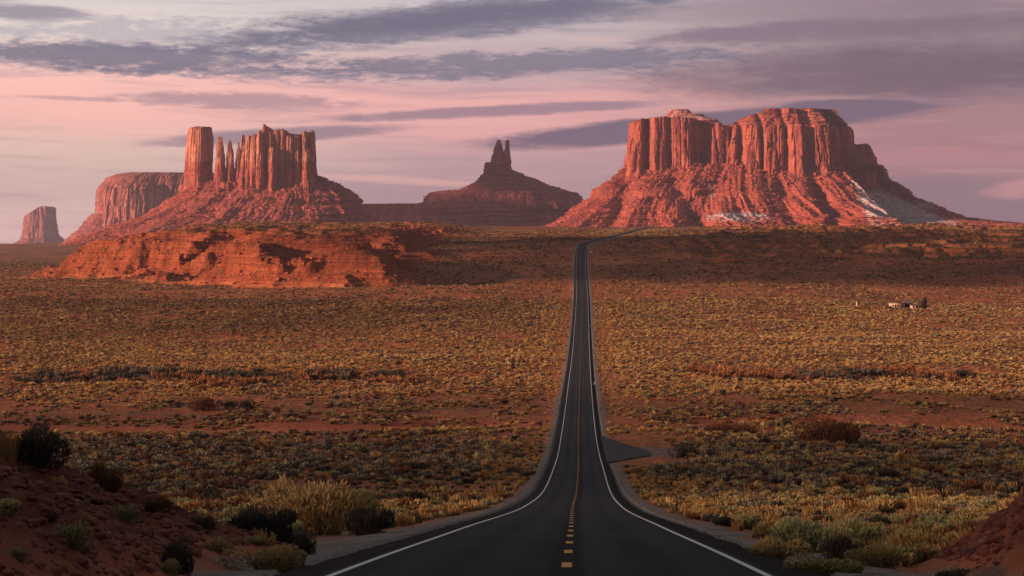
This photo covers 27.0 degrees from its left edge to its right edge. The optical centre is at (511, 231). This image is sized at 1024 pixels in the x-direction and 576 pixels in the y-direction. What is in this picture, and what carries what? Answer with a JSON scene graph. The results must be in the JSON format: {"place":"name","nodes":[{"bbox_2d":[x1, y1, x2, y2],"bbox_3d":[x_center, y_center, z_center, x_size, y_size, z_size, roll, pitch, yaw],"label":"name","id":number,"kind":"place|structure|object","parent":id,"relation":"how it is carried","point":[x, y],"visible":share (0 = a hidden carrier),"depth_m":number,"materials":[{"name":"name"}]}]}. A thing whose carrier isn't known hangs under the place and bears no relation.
{"place":"outdoors","nodes":[
{"label":"outdoors","id":0,"kind":"place"},
{"bbox_2d":[0,220,1023,575],"bbox_3d":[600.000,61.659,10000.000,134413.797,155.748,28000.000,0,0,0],"label":"desert ground","id":1,"kind":"structure","parent":0,"point":[656,446],"depth_m":1173.57,"materials":[{"name":"soil"}]},
{"bbox_2d":[0,497,20,515],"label":"rabbitbrush","id":2,"kind":"object","parent":1,"relation":"on","point":[10,507],"visible":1,"depth_m":29.63,"materials":[{"name":"green plant"}]},
{"bbox_2d":[0,426,22,464],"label":"grass tuft","id":3,"kind":"object","parent":1,"relation":"on","point":[6,454],"visible":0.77,"depth_m":39.19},
{"bbox_2d":[7,490,24,508],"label":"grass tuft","id":4,"kind":"object","parent":1,"relation":"on","point":[15,497],"visible":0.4,"depth_m":31.51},
{"bbox_2d":[9,545,31,563],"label":"scrub bush","id":5,"kind":"object","parent":1,"relation":"on","point":[17,552],"visible":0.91,"depth_m":27.47,"materials":[{"name":"green plant"}]},
{"bbox_2d":[12,206,64,243],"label":"butte","id":6,"kind":"object","parent":1,"relation":"on","point":[40,225],"visible":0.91,"depth_m":13834.67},
{"bbox_2d":[9,421,71,470],"bbox_3d":[-9.268,4.190,41.640,1.429,0.950,1.042,0,0,0],"label":"dark bush","id":7,"kind":"object","parent":1,"relation":"on","point":[32,448],"visible":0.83,"depth_m":41.44,"materials":[{"name":"green plant"}]},
{"bbox_2d":[40,510,58,522],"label":"dark bush","id":8,"kind":"object","parent":1,"relation":"on","point":[51,518],"visible":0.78,"depth_m":31.96,"materials":[{"name":"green plant"}]},
{"bbox_2d":[50,519,94,551],"bbox_3d":[-6.401,4.378,30.773,0.523,0.490,0.747,0,0,27],"label":"scrub bush","id":9,"kind":"object","parent":1,"relation":"on","point":[72,534],"visible":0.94,"depth_m":30.71,"materials":[{"name":"green plant"}]},
{"bbox_2d":[76,511,91,532],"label":"grass tuft","id":10,"kind":"object","parent":1,"relation":"on","point":[85,520],"visible":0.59,"depth_m":32.73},
{"bbox_2d":[87,461,123,492],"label":"rusty shrub","id":11,"kind":"object","parent":1,"relation":"on","point":[105,477],"visible":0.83,"depth_m":46.97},
{"bbox_2d":[112,503,139,525],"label":"scrub bush","id":12,"kind":"object","parent":1,"relation":"on","point":[122,515],"visible":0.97,"depth_m":38.99,"materials":[{"name":"green plant"}]},
{"bbox_2d":[62,172,213,242],"bbox_3d":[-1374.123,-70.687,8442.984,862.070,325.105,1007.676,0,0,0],"label":"butte","id":13,"kind":"object","parent":1,"relation":"on","point":[121,197],"visible":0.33,"depth_m":8206.57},
{"bbox_2d":[134,495,171,513],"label":"rusty shrub","id":14,"kind":"object","parent":1,"relation":"on","point":[159,505],"visible":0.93,"depth_m":42.90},
{"bbox_2d":[150,557,182,575],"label":"rabbitbrush","id":15,"kind":"object","parent":1,"relation":"on","point":[168,568],"visible":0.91,"depth_m":35.22,"materials":[{"name":"green plant"}]},
{"bbox_2d":[159,535,195,575],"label":"dark bush","id":16,"kind":"object","parent":1,"relation":"on","point":[181,559],"visible":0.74,"depth_m":36.09,"materials":[{"name":"green plant"}]},
{"bbox_2d":[171,481,193,489],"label":"sagebrush","id":17,"kind":"object","parent":1,"relation":"on","point":[181,485],"visible":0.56,"depth_m":245.10,"materials":[{"name":"green plant"}]},
{"bbox_2d":[187,516,216,533],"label":"dark bush","id":18,"kind":"object","parent":1,"relation":"on","point":[206,523],"visible":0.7,"depth_m":48.21,"materials":[{"name":"green plant"}]},
{"bbox_2d":[187,395,219,410],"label":"rusty shrub","id":19,"kind":"object","parent":1,"relation":"on","point":[207,403],"visible":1,"depth_m":557.08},
{"bbox_2d":[183,499,223,510],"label":"rusty shrub","id":20,"kind":"object","parent":1,"relation":"on","point":[209,505],"visible":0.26,"depth_m":129.93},
{"bbox_2d":[197,490,226,499],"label":"dark bush","id":21,"kind":"object","parent":1,"relation":"on","point":[214,495],"visible":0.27,"depth_m":181.95,"materials":[{"name":"green plant"}]},
{"bbox_2d":[58,124,376,245],"bbox_3d":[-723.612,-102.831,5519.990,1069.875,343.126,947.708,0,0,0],"label":"butte","id":22,"kind":"object","parent":1,"relation":"on","point":[269,158],"visible":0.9,"depth_m":5401.07,"materials":[{"name":"stone"}]},
{"bbox_2d":[200,536,235,555],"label":"rabbitbrush","id":23,"kind":"object","parent":1,"relation":"on","point":[219,546],"visible":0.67,"depth_m":44.15,"materials":[{"name":"green plant"}]},
{"bbox_2d":[216,399,237,408],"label":"dark bush","id":24,"kind":"object","parent":1,"relation":"on","point":[226,405],"visible":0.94,"depth_m":561.70,"materials":[{"name":"green plant"}]},
{"bbox_2d":[223,504,249,513],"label":"scrub bush","id":25,"kind":"object","parent":1,"relation":"on","point":[229,509],"visible":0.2,"depth_m":121.86,"materials":[{"name":"green plant"}]},
{"bbox_2d":[235,398,255,408],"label":"dark bush","id":26,"kind":"object","parent":1,"relation":"on","point":[249,405],"visible":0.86,"depth_m":555.94,"materials":[{"name":"green plant"}]},
{"bbox_2d":[245,535,266,545],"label":"scrub bush","id":27,"kind":"object","parent":1,"relation":"on","point":[256,541],"visible":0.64,"depth_m":52.40,"materials":[{"name":"green plant"}]},
{"bbox_2d":[251,497,270,506],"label":"rabbitbrush","id":28,"kind":"object","parent":1,"relation":"on","point":[258,501],"visible":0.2,"depth_m":160.00,"materials":[{"name":"yellow plant"}]},
{"bbox_2d":[225,503,298,541],"bbox_3d":[-7.304,8.326,61.329,2.248,1.071,2.339,0,0,0],"label":"dark bush","id":29,"kind":"object","parent":1,"relation":"on","point":[273,522],"visible":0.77,"depth_m":60.81,"materials":[{"name":"green plant"}]},
{"bbox_2d":[218,543,307,572],"bbox_3d":[-4.679,6.127,40.025,1.712,0.568,1.127,0,0,0],"label":"rabbitbrush","id":30,"kind":"object","parent":1,"relation":"on","point":[287,560],"visible":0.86,"depth_m":39.97,"materials":[{"name":"green plant"}]},
{"bbox_2d":[287,520,305,534],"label":"scrub bush","id":31,"kind":"object","parent":1,"relation":"on","point":[298,525],"visible":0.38,"depth_m":79.48,"materials":[{"name":"green plant"}]},
{"bbox_2d":[285,530,307,544],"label":"sagebrush","id":32,"kind":"object","parent":1,"relation":"on","point":[292,537],"visible":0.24,"depth_m":62.02,"materials":[{"name":"green plant"}]},
{"bbox_2d":[278,528,316,554],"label":"dark bush","id":33,"kind":"object","parent":1,"relation":"on","point":[302,543],"visible":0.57,"depth_m":49.22,"materials":[{"name":"green plant"}]},
{"bbox_2d":[261,474,378,535],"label":"rabbitbrush","id":34,"kind":"object","parent":1,"relation":"on","point":[320,509],"visible":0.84,"depth_m":82.45,"materials":[{"name":"plant"}]},
{"bbox_2d":[343,504,394,536],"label":"dark bush","id":35,"kind":"object","parent":1,"relation":"on","point":[369,522],"visible":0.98,"depth_m":76.72,"materials":[{"name":"green plant"}]},
{"bbox_2d":[370,368,405,378],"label":"dark bush","id":36,"kind":"object","parent":1,"relation":"on","point":[400,372],"visible":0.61,"depth_m":717.81,"materials":[{"name":"green plant"}]},
{"bbox_2d":[391,506,411,514],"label":"scrub bush","id":37,"kind":"object","parent":1,"relation":"on","point":[397,509],"visible":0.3,"depth_m":131.93,"materials":[{"name":"yellow plant"}]},
{"bbox_2d":[392,464,417,474],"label":"rusty shrub","id":38,"kind":"object","parent":1,"relation":"on","point":[397,469],"visible":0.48,"depth_m":287.96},
{"bbox_2d":[393,488,429,501],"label":"dark bush","id":39,"kind":"object","parent":1,"relation":"on","point":[413,493],"visible":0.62,"depth_m":186.70,"materials":[{"name":"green plant"}]},
{"bbox_2d":[407,461,429,470],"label":"dark bush","id":40,"kind":"object","parent":1,"relation":"on","point":[419,465],"visible":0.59,"depth_m":303.26,"materials":[{"name":"green plant"}]},
{"bbox_2d":[419,508,443,517],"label":"rusty shrub","id":41,"kind":"object","parent":1,"relation":"on","point":[433,510],"visible":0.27,"depth_m":130.31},
{"bbox_2d":[0,221,1023,527],"bbox_3d":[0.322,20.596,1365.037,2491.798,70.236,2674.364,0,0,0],"label":"sagebrush cover","id":42,"kind":"object","parent":1,"relation":"on","point":[698,469],"visible":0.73,"depth_m":536.43,"materials":[{"name":"plant"}]},
{"bbox_2d":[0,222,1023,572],"bbox_3d":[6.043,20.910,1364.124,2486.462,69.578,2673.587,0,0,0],"label":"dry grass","id":43,"kind":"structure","parent":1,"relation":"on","point":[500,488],"depth_m":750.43,"materials":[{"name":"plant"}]},
{"bbox_2d":[0,221,1023,548],"bbox_3d":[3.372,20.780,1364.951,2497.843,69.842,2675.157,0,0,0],"label":"rabbitbrush cover","id":44,"kind":"object","parent":1,"relation":"on","point":[610,429],"visible":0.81,"depth_m":913.01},
{"bbox_2d":[0,222,1023,524],"bbox_3d":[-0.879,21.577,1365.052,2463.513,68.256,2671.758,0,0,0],"label":"scrub cover","id":45,"kind":"object","parent":1,"relation":"on","point":[494,502],"visible":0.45,"depth_m":416.62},
{"bbox_2d":[0,432,1023,575],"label":"shale rubble","id":46,"kind":"object","parent":1,"relation":"on","point":[975,543],"visible":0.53,"depth_m":35.71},
{"bbox_2d":[0,220,1023,548],"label":"rusty brush cover","id":47,"kind":"object","parent":1,"relation":"on","point":[724,372],"depth_m":792.16,"materials":[{"name":"plant"}]},
{"bbox_2d":[0,221,1023,523],"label":"dark brush cover","id":48,"kind":"object","parent":1,"relation":"on","point":[110,374],"depth_m":651.30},
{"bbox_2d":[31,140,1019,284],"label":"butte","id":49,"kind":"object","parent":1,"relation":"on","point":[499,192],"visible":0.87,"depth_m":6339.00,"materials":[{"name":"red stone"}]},
{"bbox_2d":[600,435,649,462],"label":"paved pullout","id":50,"kind":"structure","parent":1,"relation":"on","point":[613,450],"depth_m":387.29,"materials":[{"name":"asphalt"}]},
{"bbox_2d":[668,445,699,457],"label":"dark bush","id":51,"kind":"object","parent":1,"relation":"on","point":[683,451],"visible":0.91,"depth_m":368.85,"materials":[{"name":"green plant"}]},
{"bbox_2d":[702,512,719,521],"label":"sagebrush","id":52,"kind":"object","parent":1,"relation":"on","point":[706,517],"visible":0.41,"depth_m":107.57,"materials":[{"name":"green plant"}]},
{"bbox_2d":[710,515,735,526],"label":"dark bush","id":53,"kind":"object","parent":1,"relation":"on","point":[723,521],"visible":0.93,"depth_m":92.96,"materials":[{"name":"green plant"}]},
{"bbox_2d":[705,420,755,432],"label":"rusty shrub","id":54,"kind":"object","parent":1,"relation":"on","point":[725,427],"visible":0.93,"depth_m":465.94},
{"bbox_2d":[736,513,761,529],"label":"scrub bush","id":55,"kind":"object","parent":1,"relation":"on","point":[748,521],"visible":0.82,"depth_m":88.86,"materials":[{"name":"green plant"}]},
{"bbox_2d":[751,500,775,507],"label":"scrub bush","id":56,"kind":"object","parent":1,"relation":"on","point":[766,502],"visible":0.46,"depth_m":160.85,"materials":[{"name":"yellow plant"}]},
{"bbox_2d":[751,520,781,537],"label":"rabbitbrush","id":57,"kind":"object","parent":1,"relation":"on","point":[762,529],"visible":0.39,"depth_m":66.87,"materials":[{"name":"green plant"}]},
{"bbox_2d":[749,535,813,559],"bbox_3d":[5.929,7.001,47.187,1.457,0.587,1.221,0,0,0],"label":"rabbitbrush","id":58,"kind":"object","parent":1,"relation":"on","point":[771,549],"visible":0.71,"depth_m":46.91,"materials":[{"name":"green plant"}]},
{"bbox_2d":[543,108,1023,226],"bbox_3d":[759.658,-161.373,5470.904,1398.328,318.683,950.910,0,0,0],"label":"butte","id":59,"kind":"object","parent":1,"relation":"on","point":[793,142],"visible":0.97,"depth_m":5373.13,"materials":[{"name":"red stone"}]},
{"bbox_2d":[779,505,798,511],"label":"rabbitbrush","id":60,"kind":"object","parent":1,"relation":"on","point":[790,508],"visible":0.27,"depth_m":146.17,"materials":[{"name":"yellow plant"}]},
{"bbox_2d":[794,500,818,506],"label":"rusty shrub","id":61,"kind":"object","parent":1,"relation":"on","point":[805,503],"visible":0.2,"depth_m":156.16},
{"bbox_2d":[761,515,857,553],"bbox_3d":[7.207,7.386,51.616,1.514,0.963,2.176,0,0,-38],"label":"scrub bush","id":62,"kind":"object","parent":1,"relation":"on","point":[814,533],"visible":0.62,"depth_m":51.63,"materials":[{"name":"green plant"}]},
{"bbox_2d":[802,484,819,493],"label":"rabbitbrush","id":63,"kind":"object","parent":1,"relation":"on","point":[813,488],"visible":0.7,"depth_m":223.63,"materials":[{"name":"yellow plant"}]},
{"bbox_2d":[813,514,828,520],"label":"rusty shrub","id":64,"kind":"object","parent":1,"relation":"on","point":[818,517],"visible":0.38,"depth_m":110.56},
{"bbox_2d":[783,553,865,575],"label":"rabbitbrush","id":65,"kind":"object","parent":1,"relation":"on","point":[824,567],"visible":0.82,"depth_m":38.51,"materials":[{"name":"green plant"}]},
{"bbox_2d":[791,415,861,443],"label":"rusty shrub","id":66,"kind":"object","parent":1,"relation":"on","point":[847,432],"visible":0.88,"depth_m":418.92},
{"bbox_2d":[828,486,843,493],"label":"rabbitbrush","id":67,"kind":"object","parent":1,"relation":"on","point":[835,489],"visible":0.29,"depth_m":208.00,"materials":[{"name":"yellow plant"}]},
{"bbox_2d":[826,503,846,512],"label":"rabbitbrush","id":68,"kind":"object","parent":1,"relation":"on","point":[836,507],"visible":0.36,"depth_m":136.89,"materials":[{"name":"yellow plant"}]},
{"bbox_2d":[818,531,860,559],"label":"dark bush","id":69,"kind":"object","parent":1,"relation":"on","point":[840,545],"visible":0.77,"depth_m":46.15,"materials":[{"name":"green plant"}]},
{"bbox_2d":[822,522,859,538],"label":"rabbitbrush","id":70,"kind":"object","parent":1,"relation":"on","point":[844,528],"visible":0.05,"depth_m":60.15,"materials":[{"name":"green plant"}]},
{"bbox_2d":[840,483,857,491],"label":"dark bush","id":71,"kind":"object","parent":1,"relation":"on","point":[849,487],"visible":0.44,"depth_m":234.79,"materials":[{"name":"green plant"}]},
{"bbox_2d":[834,512,863,520],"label":"rabbitbrush","id":72,"kind":"object","parent":1,"relation":"on","point":[837,516],"visible":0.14,"depth_m":102.52,"materials":[{"name":"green plant"}]},
{"bbox_2d":[843,502,866,512],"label":"rusty shrub","id":73,"kind":"object","parent":1,"relation":"on","point":[852,506],"visible":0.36,"depth_m":128.58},
{"bbox_2d":[834,513,876,522],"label":"rabbitbrush","id":74,"kind":"object","parent":1,"relation":"on","point":[854,516],"visible":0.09,"depth_m":90.40,"materials":[{"name":"yellow plant"}]},
{"bbox_2d":[829,515,905,545],"bbox_3d":[10.770,9.199,65.121,2.646,1.095,1.967,0,0,0],"label":"scrub bush","id":75,"kind":"object","parent":1,"relation":"on","point":[866,532],"visible":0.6,"depth_m":65.00,"materials":[{"name":"green plant"}]},
{"bbox_2d":[852,507,882,515],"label":"rabbitbrush","id":76,"kind":"object","parent":1,"relation":"on","point":[868,510],"visible":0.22,"depth_m":127.76,"materials":[{"name":"yellow plant"}]},
{"bbox_2d":[855,491,880,497],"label":"rusty shrub","id":77,"kind":"object","parent":1,"relation":"on","point":[862,495],"visible":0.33,"depth_m":197.17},
{"bbox_2d":[859,511,882,522],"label":"scrub bush","id":78,"kind":"object","parent":1,"relation":"on","point":[877,517],"visible":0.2,"depth_m":109.13,"materials":[{"name":"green plant"}]},
{"bbox_2d":[843,542,901,568],"bbox_3d":[7.285,6.547,43.063,1.094,0.547,1.098,0,0,0],"label":"rabbitbrush","id":79,"kind":"object","parent":1,"relation":"on","point":[887,558],"visible":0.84,"depth_m":42.84,"materials":[{"name":"green plant"}]},
{"bbox_2d":[863,494,893,503],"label":"rabbitbrush","id":80,"kind":"object","parent":1,"relation":"on","point":[871,498],"visible":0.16,"depth_m":161.09,"materials":[{"name":"yellow plant"}]},
{"bbox_2d":[868,488,891,495],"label":"scrub bush","id":81,"kind":"object","parent":1,"relation":"on","point":[881,491],"visible":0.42,"depth_m":209.71,"materials":[{"name":"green plant"}]},
{"bbox_2d":[864,537,902,550],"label":"grass tuft","id":82,"kind":"object","parent":1,"relation":"on","point":[886,544],"visible":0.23,"depth_m":46.84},
{"bbox_2d":[874,499,897,513],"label":"rabbitbrush","id":83,"kind":"object","parent":1,"relation":"on","point":[889,506],"visible":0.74,"depth_m":153.58,"materials":[{"name":"yellow plant"}]},
{"bbox_2d":[880,515,894,523],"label":"scrub bush","id":84,"kind":"object","parent":1,"relation":"on","point":[887,520],"visible":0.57,"depth_m":111.20,"materials":[{"name":"green plant"}]},
{"bbox_2d":[877,467,901,477],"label":"dark bush","id":85,"kind":"object","parent":1,"relation":"on","point":[882,472],"visible":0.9,"depth_m":280.25,"materials":[{"name":"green plant"}]},
{"bbox_2d":[869,541,918,567],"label":"rabbitbrush","id":86,"kind":"object","parent":1,"relation":"on","point":[909,557],"visible":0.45,"depth_m":46.26,"materials":[{"name":"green plant"}]},
{"bbox_2d":[880,498,913,511],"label":"rusty shrub","id":87,"kind":"object","parent":1,"relation":"on","point":[899,503],"visible":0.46,"depth_m":154.67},
{"bbox_2d":[891,544,922,565],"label":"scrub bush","id":88,"kind":"object","parent":1,"relation":"on","point":[919,556],"visible":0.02,"depth_m":48.46,"materials":[{"name":"green plant"}]},
{"bbox_2d":[895,527,920,533],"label":"rabbitbrush","id":89,"kind":"object","parent":1,"relation":"on","point":[899,529],"visible":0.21,"depth_m":77.05,"materials":[{"name":"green plant"}]},
{"bbox_2d":[900,513,926,524],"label":"rusty shrub","id":90,"kind":"object","parent":1,"relation":"on","point":[908,518],"visible":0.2,"depth_m":87.16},
{"bbox_2d":[902,495,939,513],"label":"grass tuft","id":91,"kind":"object","parent":1,"relation":"on","point":[924,506],"visible":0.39,"depth_m":117.40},
{"bbox_2d":[903,519,940,533],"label":"scrub bush","id":92,"kind":"object","parent":1,"relation":"on","point":[919,524],"visible":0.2,"depth_m":78.97,"materials":[{"name":"green plant"}]},
{"bbox_2d":[906,512,937,517],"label":"sagebrush","id":93,"kind":"object","parent":1,"relation":"on","point":[925,514],"visible":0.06,"depth_m":95.87,"materials":[{"name":"green plant"}]},
{"bbox_2d":[908,541,939,560],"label":"rabbitbrush","id":94,"kind":"object","parent":1,"relation":"on","point":[930,549],"visible":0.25,"depth_m":52.70,"materials":[{"name":"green plant"}]},
{"bbox_2d":[913,493,942,502],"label":"rabbitbrush","id":95,"kind":"object","parent":1,"relation":"on","point":[931,498],"visible":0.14,"depth_m":162.05,"materials":[{"name":"yellow plant"}]},
{"bbox_2d":[914,513,949,522],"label":"scrub bush","id":96,"kind":"object","parent":1,"relation":"on","point":[940,518],"visible":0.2,"depth_m":86.87,"materials":[{"name":"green plant"}]},
{"bbox_2d":[921,508,947,517],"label":"rabbitbrush","id":97,"kind":"object","parent":1,"relation":"on","point":[929,510],"visible":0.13,"depth_m":109.60,"materials":[{"name":"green plant"}]},
{"bbox_2d":[940,530,966,545],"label":"rabbitbrush","id":98,"kind":"object","parent":1,"relation":"on","point":[949,537],"visible":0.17,"depth_m":62.00,"materials":[{"name":"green plant"}]},
{"bbox_2d":[934,567,973,575],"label":"sagebrush","id":99,"kind":"object","parent":1,"relation":"on","point":[955,572],"visible":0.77,"depth_m":33.85,"materials":[{"name":"green plant"}]},
{"bbox_2d":[936,518,981,539],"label":"rusty shrub","id":100,"kind":"object","parent":1,"relation":"on","point":[949,529],"visible":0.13,"depth_m":69.09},
{"bbox_2d":[947,514,973,524],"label":"rabbitbrush","id":101,"kind":"object","parent":1,"relation":"on","point":[959,519],"visible":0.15,"depth_m":81.94,"materials":[{"name":"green plant"}]},
{"bbox_2d":[946,507,976,515],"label":"rabbitbrush","id":102,"kind":"object","parent":1,"relation":"on","point":[959,510],"visible":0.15,"depth_m":126.16,"materials":[{"name":"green plant"}]},
{"bbox_2d":[953,368,976,376],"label":"dark bush","id":103,"kind":"object","parent":1,"relation":"on","point":[963,372],"visible":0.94,"depth_m":749.60,"materials":[{"name":"green plant"}]},
{"bbox_2d":[959,478,983,491],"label":"rusty shrub","id":104,"kind":"object","parent":1,"relation":"on","point":[973,484],"visible":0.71,"depth_m":237.35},
{"bbox_2d":[969,498,995,506],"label":"scrub bush","id":105,"kind":"object","parent":1,"relation":"on","point":[987,501],"visible":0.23,"depth_m":153.00,"materials":[{"name":"yellow plant"}]},
{"bbox_2d":[0,0,1023,243],"label":"sky","id":106,"kind":"structure","parent":0,"point":[403,101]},
{"bbox_2d":[273,227,822,575],"bbox_3d":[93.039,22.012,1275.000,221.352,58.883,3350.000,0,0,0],"label":"road","id":107,"kind":"structure","parent":0,"point":[611,536],"depth_m":61.61,"materials":[{"name":"asphalt"}]},
{"bbox_2d":[326,230,632,575],"bbox_3d":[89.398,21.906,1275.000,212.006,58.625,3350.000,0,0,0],"label":"edge line","id":108,"kind":"object","parent":107,"relation":"on","point":[353,566],"visible":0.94,"depth_m":59.20,"materials":[{"name":"white paint"}]},
{"bbox_2d":[561,283,581,566],"bbox_3d":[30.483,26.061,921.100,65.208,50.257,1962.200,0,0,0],"label":"line","id":109,"kind":"object","parent":107,"relation":"on","point":[566,564],"visible":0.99,"depth_m":56.81,"materials":[{"name":"yellow paint"}]},
{"bbox_2d":[585,242,771,575],"bbox_3d":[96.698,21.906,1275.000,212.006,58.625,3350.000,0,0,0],"label":"edge line","id":110,"kind":"object","parent":107,"relation":"on","point":[741,562],"visible":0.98,"depth_m":60.40,"materials":[{"name":"white paint"}]},
{"bbox_2d":[896,545,928,562],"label":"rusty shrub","id":111,"kind":"object","parent":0,"point":[925,555],"visible":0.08,"depth_m":49.95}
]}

